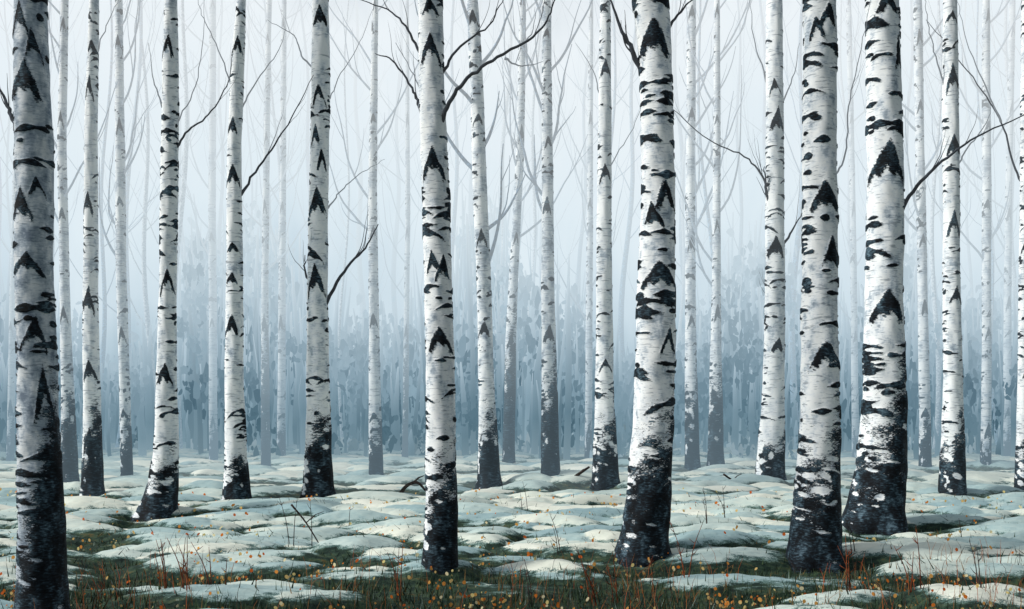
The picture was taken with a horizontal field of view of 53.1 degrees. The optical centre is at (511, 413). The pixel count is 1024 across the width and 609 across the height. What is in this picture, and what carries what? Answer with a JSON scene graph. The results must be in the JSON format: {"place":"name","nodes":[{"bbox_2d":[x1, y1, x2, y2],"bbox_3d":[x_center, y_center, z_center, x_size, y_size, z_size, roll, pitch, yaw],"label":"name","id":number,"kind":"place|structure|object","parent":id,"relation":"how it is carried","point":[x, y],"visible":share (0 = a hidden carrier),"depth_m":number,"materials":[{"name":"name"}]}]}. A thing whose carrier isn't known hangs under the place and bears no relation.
{"place":"outdoors","nodes":[
{"label":"outdoors","id":0,"kind":"place"},
{"bbox_2d":[0,0,1020,414],"label":"sky","id":1,"kind":"structure","parent":0,"point":[754,198],"materials":[{"name":"white"}]},
{"bbox_2d":[0,437,1023,608],"bbox_3d":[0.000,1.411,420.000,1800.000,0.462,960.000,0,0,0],"label":"ground","id":2,"kind":"structure","parent":0,"point":[280,477],"depth_m":12.39,"materials":[{"name":"white snow"}]},
{"bbox_2d":[0,73,57,362],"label":"birch tree","id":3,"kind":"object","parent":2,"relation":"on","point":[1,187],"visible":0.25,"depth_m":55.55,"materials":[{"name":"grey plant"}]},
{"bbox_2d":[0,0,70,608],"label":"birch tree","id":4,"kind":"object","parent":2,"relation":"on","point":[41,574],"visible":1,"depth_m":7.55,"materials":[{"name":"white plant"}]},
{"bbox_2d":[1,0,70,308],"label":"birch tree","id":5,"kind":"object","parent":2,"relation":"on","point":[7,185],"visible":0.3,"depth_m":71.18,"materials":[{"name":"grey plant"}]},
{"bbox_2d":[0,0,82,460],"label":"birch tree","id":6,"kind":"object","parent":2,"relation":"on","point":[10,441],"visible":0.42,"depth_m":31.13,"materials":[{"name":"white plant"}]},
{"bbox_2d":[0,0,102,266],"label":"birch tree","id":7,"kind":"object","parent":2,"relation":"on","point":[50,9],"visible":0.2,"depth_m":46.68,"materials":[{"name":"grey plant"}]},
{"bbox_2d":[50,0,109,213],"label":"birch tree","id":8,"kind":"object","parent":2,"relation":"on","point":[67,88],"visible":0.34,"depth_m":76.37,"materials":[{"name":"grey plant"}]},
{"bbox_2d":[1,0,159,375],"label":"birch tree","id":9,"kind":"object","parent":2,"relation":"on","point":[104,322],"visible":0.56,"depth_m":47.69,"materials":[{"name":"grey plant"}]},
{"bbox_2d":[47,0,123,482],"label":"birch tree","id":10,"kind":"object","parent":2,"relation":"on","point":[69,450],"visible":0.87,"depth_m":21.61,"materials":[{"name":"white plant"}]},
{"bbox_2d":[89,571,105,603],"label":"dry plant","id":11,"kind":"object","parent":2,"relation":"on","point":[99,587],"visible":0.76,"depth_m":8.56,"materials":[{"name":"brown plant"}]},
{"bbox_2d":[79,0,118,495],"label":"birch tree","id":12,"kind":"object","parent":2,"relation":"on","point":[92,473],"visible":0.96,"depth_m":18.72,"materials":[{"name":"white plant"}]},
{"bbox_2d":[80,0,157,475],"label":"birch tree","id":13,"kind":"object","parent":2,"relation":"on","point":[126,451],"visible":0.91,"depth_m":23.40,"materials":[{"name":"white plant"}]},
{"bbox_2d":[54,0,190,447],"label":"birch tree","id":14,"kind":"object","parent":2,"relation":"on","point":[140,64],"visible":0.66,"depth_m":41.28,"materials":[{"name":"grey plant"}]},
{"bbox_2d":[99,0,207,426],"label":"birch tree","id":15,"kind":"object","parent":2,"relation":"on","point":[144,275],"visible":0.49,"depth_m":44.61,"materials":[{"name":"grey plant"}]},
{"bbox_2d":[155,540,166,588],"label":"dry plant","id":16,"kind":"object","parent":2,"relation":"on","point":[164,574],"visible":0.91,"depth_m":8.53,"materials":[{"name":"brown plant"}]},
{"bbox_2d":[108,0,232,448],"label":"birch tree","id":17,"kind":"object","parent":2,"relation":"on","point":[185,168],"visible":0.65,"depth_m":39.67,"materials":[{"name":"grey plant"}]},
{"bbox_2d":[167,538,189,590],"bbox_3d":[-2.726,1.232,8.431,0.208,0.491,0.104,0,0,23],"label":"dry plant","id":18,"kind":"object","parent":2,"relation":"on","point":[187,579],"visible":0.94,"depth_m":8.41,"materials":[{"name":"brown plant"}]},
{"bbox_2d":[130,0,238,521],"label":"birch tree","id":19,"kind":"object","parent":2,"relation":"on","point":[160,495],"visible":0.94,"depth_m":15.18,"materials":[{"name":"white plant"}]},
{"bbox_2d":[106,0,275,378],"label":"birch tree","id":20,"kind":"object","parent":2,"relation":"on","point":[179,158],"visible":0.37,"depth_m":73.49,"materials":[{"name":"grey plant"}]},
{"bbox_2d":[159,0,229,459],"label":"birch tree","id":21,"kind":"object","parent":2,"relation":"on","point":[213,377],"visible":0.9,"depth_m":31.12,"materials":[{"name":"grey plant"}]},
{"bbox_2d":[154,0,253,258],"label":"birch tree","id":22,"kind":"object","parent":2,"relation":"on","point":[219,114],"visible":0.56,"depth_m":79.30,"materials":[{"name":"grey plant"}]},
{"bbox_2d":[191,542,226,584],"bbox_3d":[-2.527,1.271,8.530,0.309,0.394,0.058,0,0,-2],"label":"dry plant","id":23,"kind":"object","parent":2,"relation":"on","point":[210,583],"visible":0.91,"depth_m":8.53,"materials":[{"name":"brown plant"}]},
{"bbox_2d":[178,0,310,236],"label":"birch tree","id":24,"kind":"object","parent":2,"relation":"on","point":[264,2],"visible":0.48,"depth_m":77.93,"materials":[{"name":"grey plant"}]},
{"bbox_2d":[198,0,313,499],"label":"birch tree","id":25,"kind":"object","parent":2,"relation":"on","point":[236,480],"visible":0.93,"depth_m":17.97,"materials":[{"name":"white plant"}]},
{"bbox_2d":[216,0,304,243],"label":"birch tree","id":26,"kind":"object","parent":2,"relation":"on","point":[246,112],"visible":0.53,"depth_m":77.53,"materials":[{"name":"grey plant"}]},
{"bbox_2d":[244,0,330,455],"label":"birch tree","id":27,"kind":"object","parent":2,"relation":"on","point":[281,412],"visible":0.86,"depth_m":34.96,"materials":[{"name":"grey plant"}]},
{"bbox_2d":[279,498,297,545],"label":"dry plant","id":28,"kind":"object","parent":2,"relation":"on","point":[286,523],"visible":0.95,"depth_m":11.68,"materials":[{"name":"plant"}]},
{"bbox_2d":[216,0,366,465],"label":"birch tree","id":29,"kind":"object","parent":2,"relation":"on","point":[265,421],"visible":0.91,"depth_m":26.73,"materials":[{"name":"grey plant"}]},
{"bbox_2d":[248,0,340,229],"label":"birch tree","id":30,"kind":"object","parent":2,"relation":"on","point":[308,103],"visible":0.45,"depth_m":72.25,"materials":[{"name":"grey plant"}]},
{"bbox_2d":[246,0,354,327],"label":"birch tree","id":31,"kind":"object","parent":2,"relation":"on","point":[275,127],"visible":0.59,"depth_m":58.40,"materials":[{"name":"grey plant"}]},
{"bbox_2d":[291,504,323,542],"bbox_3d":[-2.342,1.286,11.714,0.378,0.503,0.024,0,0,-9],"label":"fallen branch","id":32,"kind":"object","parent":2,"relation":"on","point":[294,508],"visible":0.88,"depth_m":11.71,"materials":[{"name":"brown wood"}]},
{"bbox_2d":[307,504,315,542],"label":"dry plant","id":33,"kind":"object","parent":2,"relation":"on","point":[311,523],"visible":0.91,"depth_m":11.52,"materials":[{"name":"plant"}]},
{"bbox_2d":[268,0,384,497],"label":"birch tree","id":34,"kind":"object","parent":2,"relation":"on","point":[318,478],"visible":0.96,"depth_m":18.37,"materials":[{"name":"white plant"}]},
{"bbox_2d":[288,0,386,437],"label":"birch tree","id":35,"kind":"object","parent":2,"relation":"on","point":[340,313],"visible":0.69,"depth_m":45.22,"materials":[{"name":"grey plant"}]},
{"bbox_2d":[303,0,419,324],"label":"birch tree","id":36,"kind":"object","parent":2,"relation":"on","point":[359,258],"visible":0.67,"depth_m":84.85,"materials":[{"name":"grey plant"}]},
{"bbox_2d":[308,0,417,474],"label":"birch tree","id":37,"kind":"object","parent":2,"relation":"on","point":[375,447],"visible":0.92,"depth_m":23.41,"materials":[{"name":"grey plant"}]},
{"bbox_2d":[336,0,419,456],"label":"birch tree","id":38,"kind":"object","parent":2,"relation":"on","point":[405,296],"visible":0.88,"depth_m":32.03,"materials":[{"name":"grey plant"}]},
{"bbox_2d":[387,546,403,601],"bbox_3d":[-0.986,1.347,8.690,0.132,0.560,0.114,0,0,0],"label":"dry plant","id":39,"kind":"object","parent":2,"relation":"on","point":[396,579],"visible":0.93,"depth_m":8.67,"materials":[{"name":"brown plant"}]},
{"bbox_2d":[350,0,457,331],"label":"birch tree","id":40,"kind":"object","parent":2,"relation":"on","point":[393,267],"visible":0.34,"depth_m":84.24,"materials":[{"name":"grey plant"}]},
{"bbox_2d":[388,0,483,299],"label":"birch tree","id":41,"kind":"object","parent":2,"relation":"on","point":[461,116],"visible":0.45,"depth_m":69.09,"materials":[{"name":"grey plant"}]},
{"bbox_2d":[369,0,517,263],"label":"birch tree","id":42,"kind":"object","parent":2,"relation":"on","point":[457,163],"visible":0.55,"depth_m":56.21,"materials":[{"name":"grey plant"}]},
{"bbox_2d":[362,0,554,574],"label":"birch tree","id":43,"kind":"object","parent":2,"relation":"on","point":[440,547],"visible":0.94,"depth_m":9.58,"materials":[{"name":"white plant"}]},
{"bbox_2d":[401,0,525,488],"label":"birch tree","id":44,"kind":"object","parent":2,"relation":"on","point":[488,471],"visible":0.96,"depth_m":21.78,"materials":[{"name":"white plant"}]},
{"bbox_2d":[443,0,526,276],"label":"birch tree","id":45,"kind":"object","parent":2,"relation":"on","point":[470,202],"visible":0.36,"depth_m":84.04,"materials":[{"name":"grey plant"}]},
{"bbox_2d":[0,197,1017,459],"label":"misty undergrowth","id":46,"kind":"object","parent":2,"relation":"on","point":[352,363],"visible":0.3,"depth_m":41.05,"materials":[{"name":"blue plant"}]},
{"bbox_2d":[0,175,1017,459],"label":"distant saplings","id":47,"kind":"object","parent":2,"relation":"on","point":[528,411],"visible":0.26,"depth_m":41.38,"materials":[{"name":"grey plant"}]},
{"bbox_2d":[0,475,1021,608],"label":"fallen leaves","id":48,"kind":"object","parent":2,"relation":"on","point":[472,595],"depth_m":9.32,"materials":[{"name":"orange plant"}]},
{"bbox_2d":[0,493,1023,608],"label":"grass","id":49,"kind":"structure","parent":2,"relation":"on","point":[628,600],"depth_m":8.76,"materials":[{"name":"green plant"}]},
{"bbox_2d":[460,0,577,385],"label":"birch tree","id":50,"kind":"object","parent":2,"relation":"on","point":[503,134],"visible":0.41,"depth_m":63.93,"materials":[{"name":"grey plant"}]},
{"bbox_2d":[463,0,583,274],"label":"birch tree","id":51,"kind":"object","parent":2,"relation":"on","point":[540,119],"visible":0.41,"depth_m":81.10,"materials":[{"name":"grey plant"}]},
{"bbox_2d":[524,559,534,606],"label":"dry plant","id":52,"kind":"object","parent":2,"relation":"on","point":[531,592],"visible":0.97,"depth_m":8.44,"materials":[{"name":"brown plant"}]},
{"bbox_2d":[484,0,592,475],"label":"birch tree","id":53,"kind":"object","parent":2,"relation":"on","point":[550,460],"visible":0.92,"depth_m":24.64,"materials":[{"name":"white plant"}]},
{"bbox_2d":[497,0,594,462],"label":"birch tree","id":54,"kind":"object","parent":2,"relation":"on","point":[508,452],"visible":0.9,"depth_m":29.48,"materials":[{"name":"grey plant"}]},
{"bbox_2d":[499,0,595,385],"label":"birch tree","id":55,"kind":"object","parent":2,"relation":"on","point":[532,168],"visible":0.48,"depth_m":49.01,"materials":[{"name":"grey plant"}]},
{"bbox_2d":[549,512,560,553],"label":"dry plant","id":56,"kind":"object","parent":2,"relation":"on","point":[555,536],"visible":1,"depth_m":10.89,"materials":[{"name":"plant"}]},
{"bbox_2d":[513,0,639,333],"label":"birch tree","id":57,"kind":"object","parent":2,"relation":"on","point":[585,192],"visible":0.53,"depth_m":74.94,"materials":[{"name":"grey plant"}]},
{"bbox_2d":[574,466,589,475],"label":"fallen branch","id":58,"kind":"object","parent":2,"relation":"on","point":[582,471],"visible":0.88,"depth_m":21.72,"materials":[{"name":"brown wood"}]},
{"bbox_2d":[576,549,598,605],"bbox_3d":[0.637,1.382,8.516,0.218,0.516,0.065,0,0,-20],"label":"dry plant","id":59,"kind":"object","parent":2,"relation":"on","point":[594,594],"visible":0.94,"depth_m":8.51,"materials":[{"name":"brown plant"}]},
{"bbox_2d":[552,0,638,457],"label":"birch tree","id":60,"kind":"object","parent":2,"relation":"on","point":[590,283],"visible":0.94,"depth_m":34.96,"materials":[{"name":"grey plant"}]},
{"bbox_2d":[576,0,640,490],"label":"birch tree","id":61,"kind":"object","parent":2,"relation":"on","point":[605,471],"visible":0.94,"depth_m":20.96,"materials":[{"name":"white plant"}]},
{"bbox_2d":[605,551,620,602],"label":"dry plant","id":62,"kind":"object","parent":2,"relation":"on","point":[611,584],"visible":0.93,"depth_m":8.60,"materials":[{"name":"brown plant"}]},
{"bbox_2d":[537,0,697,234],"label":"birch tree","id":63,"kind":"object","parent":2,"relation":"on","point":[615,82],"visible":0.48,"depth_m":46.44,"materials":[{"name":"grey plant"}]},
{"bbox_2d":[578,1,673,374],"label":"birch tree","id":64,"kind":"object","parent":2,"relation":"on","point":[623,272],"visible":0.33,"depth_m":56.52,"materials":[{"name":"white plant"}]},
{"bbox_2d":[647,554,654,576],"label":"dry plant","id":65,"kind":"object","parent":2,"relation":"on","point":[651,565],"visible":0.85,"depth_m":10.10,"materials":[{"name":"brown plant"}]},
{"bbox_2d":[610,0,692,566],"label":"birch tree","id":66,"kind":"object","parent":2,"relation":"on","point":[644,534],"visible":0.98,"depth_m":10.68,"materials":[{"name":"white plant"}]},
{"bbox_2d":[611,0,746,257],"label":"birch tree","id":67,"kind":"object","parent":2,"relation":"on","point":[709,227],"visible":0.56,"depth_m":38.18,"materials":[{"name":"grey plant"}]},
{"bbox_2d":[617,0,742,295],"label":"birch tree","id":68,"kind":"object","parent":2,"relation":"on","point":[673,73],"visible":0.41,"depth_m":73.99,"materials":[{"name":"grey plant"}]},
{"bbox_2d":[669,521,702,576],"bbox_3d":[1.567,1.235,9.220,0.300,0.530,0.087,0,0,5],"label":"dry plant","id":69,"kind":"object","parent":2,"relation":"on","point":[680,552],"visible":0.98,"depth_m":9.20,"materials":[{"name":"brown plant"}]},
{"bbox_2d":[702,487,706,523],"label":"dry plant","id":70,"kind":"object","parent":2,"relation":"on","point":[706,507],"visible":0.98,"depth_m":12.88,"materials":[{"name":"grey plant"}]},
{"bbox_2d":[619,0,796,304],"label":"birch tree","id":71,"kind":"object","parent":2,"relation":"on","point":[680,134],"visible":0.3,"depth_m":76.46,"materials":[{"name":"white plant"}]},
{"bbox_2d":[673,8,744,351],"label":"birch tree","id":72,"kind":"object","parent":2,"relation":"on","point":[683,257],"visible":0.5,"depth_m":64.48,"materials":[{"name":"grey plant"}]},
{"bbox_2d":[674,0,751,465],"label":"birch tree","id":73,"kind":"object","parent":2,"relation":"on","point":[715,453],"visible":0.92,"depth_m":28.04,"materials":[{"name":"grey plant"}]},
{"bbox_2d":[679,0,748,470],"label":"birch tree","id":74,"kind":"object","parent":2,"relation":"on","point":[692,456],"visible":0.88,"depth_m":28.72,"materials":[{"name":"grey plant"}]},
{"bbox_2d":[717,487,724,517],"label":"dry plant","id":75,"kind":"object","parent":2,"relation":"on","point":[722,505],"visible":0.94,"depth_m":13.80,"materials":[{"name":"plant"}]},
{"bbox_2d":[673,0,801,479],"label":"birch tree","id":76,"kind":"object","parent":2,"relation":"on","point":[770,459],"visible":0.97,"depth_m":23.80,"materials":[{"name":"white plant"}]},
{"bbox_2d":[684,0,802,211],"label":"birch tree","id":77,"kind":"object","parent":2,"relation":"on","point":[763,131],"visible":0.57,"depth_m":73.42,"materials":[{"name":"grey plant"}]},
{"bbox_2d":[700,0,790,276],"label":"birch tree","id":78,"kind":"object","parent":2,"relation":"on","point":[739,177],"visible":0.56,"depth_m":76.18,"materials":[{"name":"grey plant"}]},
{"bbox_2d":[751,0,844,421],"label":"birch tree","id":79,"kind":"object","parent":2,"relation":"on","point":[791,340],"visible":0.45,"depth_m":47.17,"materials":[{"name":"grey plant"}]},
{"bbox_2d":[755,0,847,285],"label":"birch tree","id":80,"kind":"object","parent":2,"relation":"on","point":[791,129],"visible":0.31,"depth_m":56.42,"materials":[{"name":"grey plant"}]},
{"bbox_2d":[785,0,870,572],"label":"birch tree","id":81,"kind":"object","parent":2,"relation":"on","point":[815,535],"visible":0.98,"depth_m":10.34,"materials":[{"name":"white plant"}]},
{"bbox_2d":[838,534,854,590],"bbox_3d":[2.721,1.231,8.324,0.139,0.494,0.052,0,0,8],"label":"dry plant","id":82,"kind":"object","parent":2,"relation":"on","point":[848,576],"visible":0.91,"depth_m":8.33,"materials":[{"name":"brown plant"}]},
{"bbox_2d":[790,0,903,457],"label":"birch tree","id":83,"kind":"object","parent":2,"relation":"on","point":[854,263],"visible":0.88,"depth_m":32.01,"materials":[{"name":"grey plant"}]},
{"bbox_2d":[846,523,858,553],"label":"dry plant","id":84,"kind":"object","parent":2,"relation":"on","point":[850,539],"visible":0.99,"depth_m":10.59,"materials":[{"name":"brown plant"}]},
{"bbox_2d":[836,0,913,264],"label":"birch tree","id":85,"kind":"object","parent":2,"relation":"on","point":[848,204],"visible":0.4,"depth_m":76.34,"materials":[{"name":"grey plant"}]},
{"bbox_2d":[836,1,927,264],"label":"birch tree","id":86,"kind":"object","parent":2,"relation":"on","point":[862,96],"visible":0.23,"depth_m":51.63,"materials":[{"name":"grey plant"}]},
{"bbox_2d":[850,0,961,466],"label":"birch tree","id":87,"kind":"object","parent":2,"relation":"on","point":[924,397],"visible":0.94,"depth_m":28.02,"materials":[{"name":"white plant"}]},
{"bbox_2d":[894,525,920,592],"bbox_3d":[3.227,1.193,8.364,0.249,0.552,0.070,0,0,-18],"label":"dry plant","id":88,"kind":"object","parent":2,"relation":"on","point":[910,590],"visible":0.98,"depth_m":8.35,"materials":[{"name":"brown plant"}]},
{"bbox_2d":[854,0,972,289],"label":"birch tree","id":89,"kind":"object","parent":2,"relation":"on","point":[905,155],"visible":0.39,"depth_m":80.46,"materials":[{"name":"grey plant"}]},
{"bbox_2d":[842,0,1023,534],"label":"birch tree","id":90,"kind":"object","parent":2,"relation":"on","point":[876,501],"visible":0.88,"depth_m":13.51,"materials":[{"name":"white plant"}]},
{"bbox_2d":[911,0,981,330],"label":"birch tree","id":91,"kind":"object","parent":2,"relation":"on","point":[970,278],"visible":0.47,"depth_m":82.61,"materials":[{"name":"grey plant"}]},
{"bbox_2d":[901,0,995,318],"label":"birch tree","id":92,"kind":"object","parent":2,"relation":"on","point":[940,182],"visible":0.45,"depth_m":82.91,"materials":[{"name":"grey plant"}]},
{"bbox_2d":[925,0,990,495],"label":"birch tree","id":93,"kind":"object","parent":2,"relation":"on","point":[952,470],"visible":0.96,"depth_m":18.86,"materials":[{"name":"white plant"}]},
{"bbox_2d":[901,0,1018,448],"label":"birch tree","id":94,"kind":"object","parent":2,"relation":"on","point":[938,365],"visible":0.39,"depth_m":40.63,"materials":[{"name":"grey plant"}]},
{"bbox_2d":[912,0,1020,464],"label":"birch tree","id":95,"kind":"object","parent":2,"relation":"on","point":[986,395],"visible":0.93,"depth_m":28.03,"materials":[{"name":"grey plant"}]},
{"bbox_2d":[924,0,1018,444],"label":"birch tree","id":96,"kind":"object","parent":2,"relation":"on","point":[992,303],"visible":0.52,"depth_m":43.65,"materials":[{"name":"grey plant"}]},
{"bbox_2d":[924,0,1020,455],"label":"birch tree","id":97,"kind":"object","parent":2,"relation":"on","point":[1007,279],"visible":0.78,"depth_m":34.96,"materials":[{"name":"grey plant"}]},
{"bbox_2d":[926,0,1023,489],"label":"birch tree","id":98,"kind":"object","parent":2,"relation":"on","point":[1019,468],"visible":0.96,"depth_m":19.76,"materials":[{"name":"white plant"}]},
{"bbox_2d":[969,540,983,587],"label":"dry plant","id":99,"kind":"object","parent":2,"relation":"on","point":[975,566],"visible":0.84,"depth_m":8.47,"materials":[{"name":"brown plant"}]},
{"bbox_2d":[960,0,1019,320],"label":"birch tree","id":100,"kind":"object","parent":2,"relation":"on","point":[1014,276],"visible":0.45,"depth_m":67.44,"materials":[{"name":"grey plant"}]},
{"bbox_2d":[990,0,1020,147],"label":"birch tree","id":101,"kind":"object","parent":2,"relation":"on","point":[1002,88],"visible":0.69,"depth_m":41.04,"materials":[{"name":"grey plant"}]}
]}

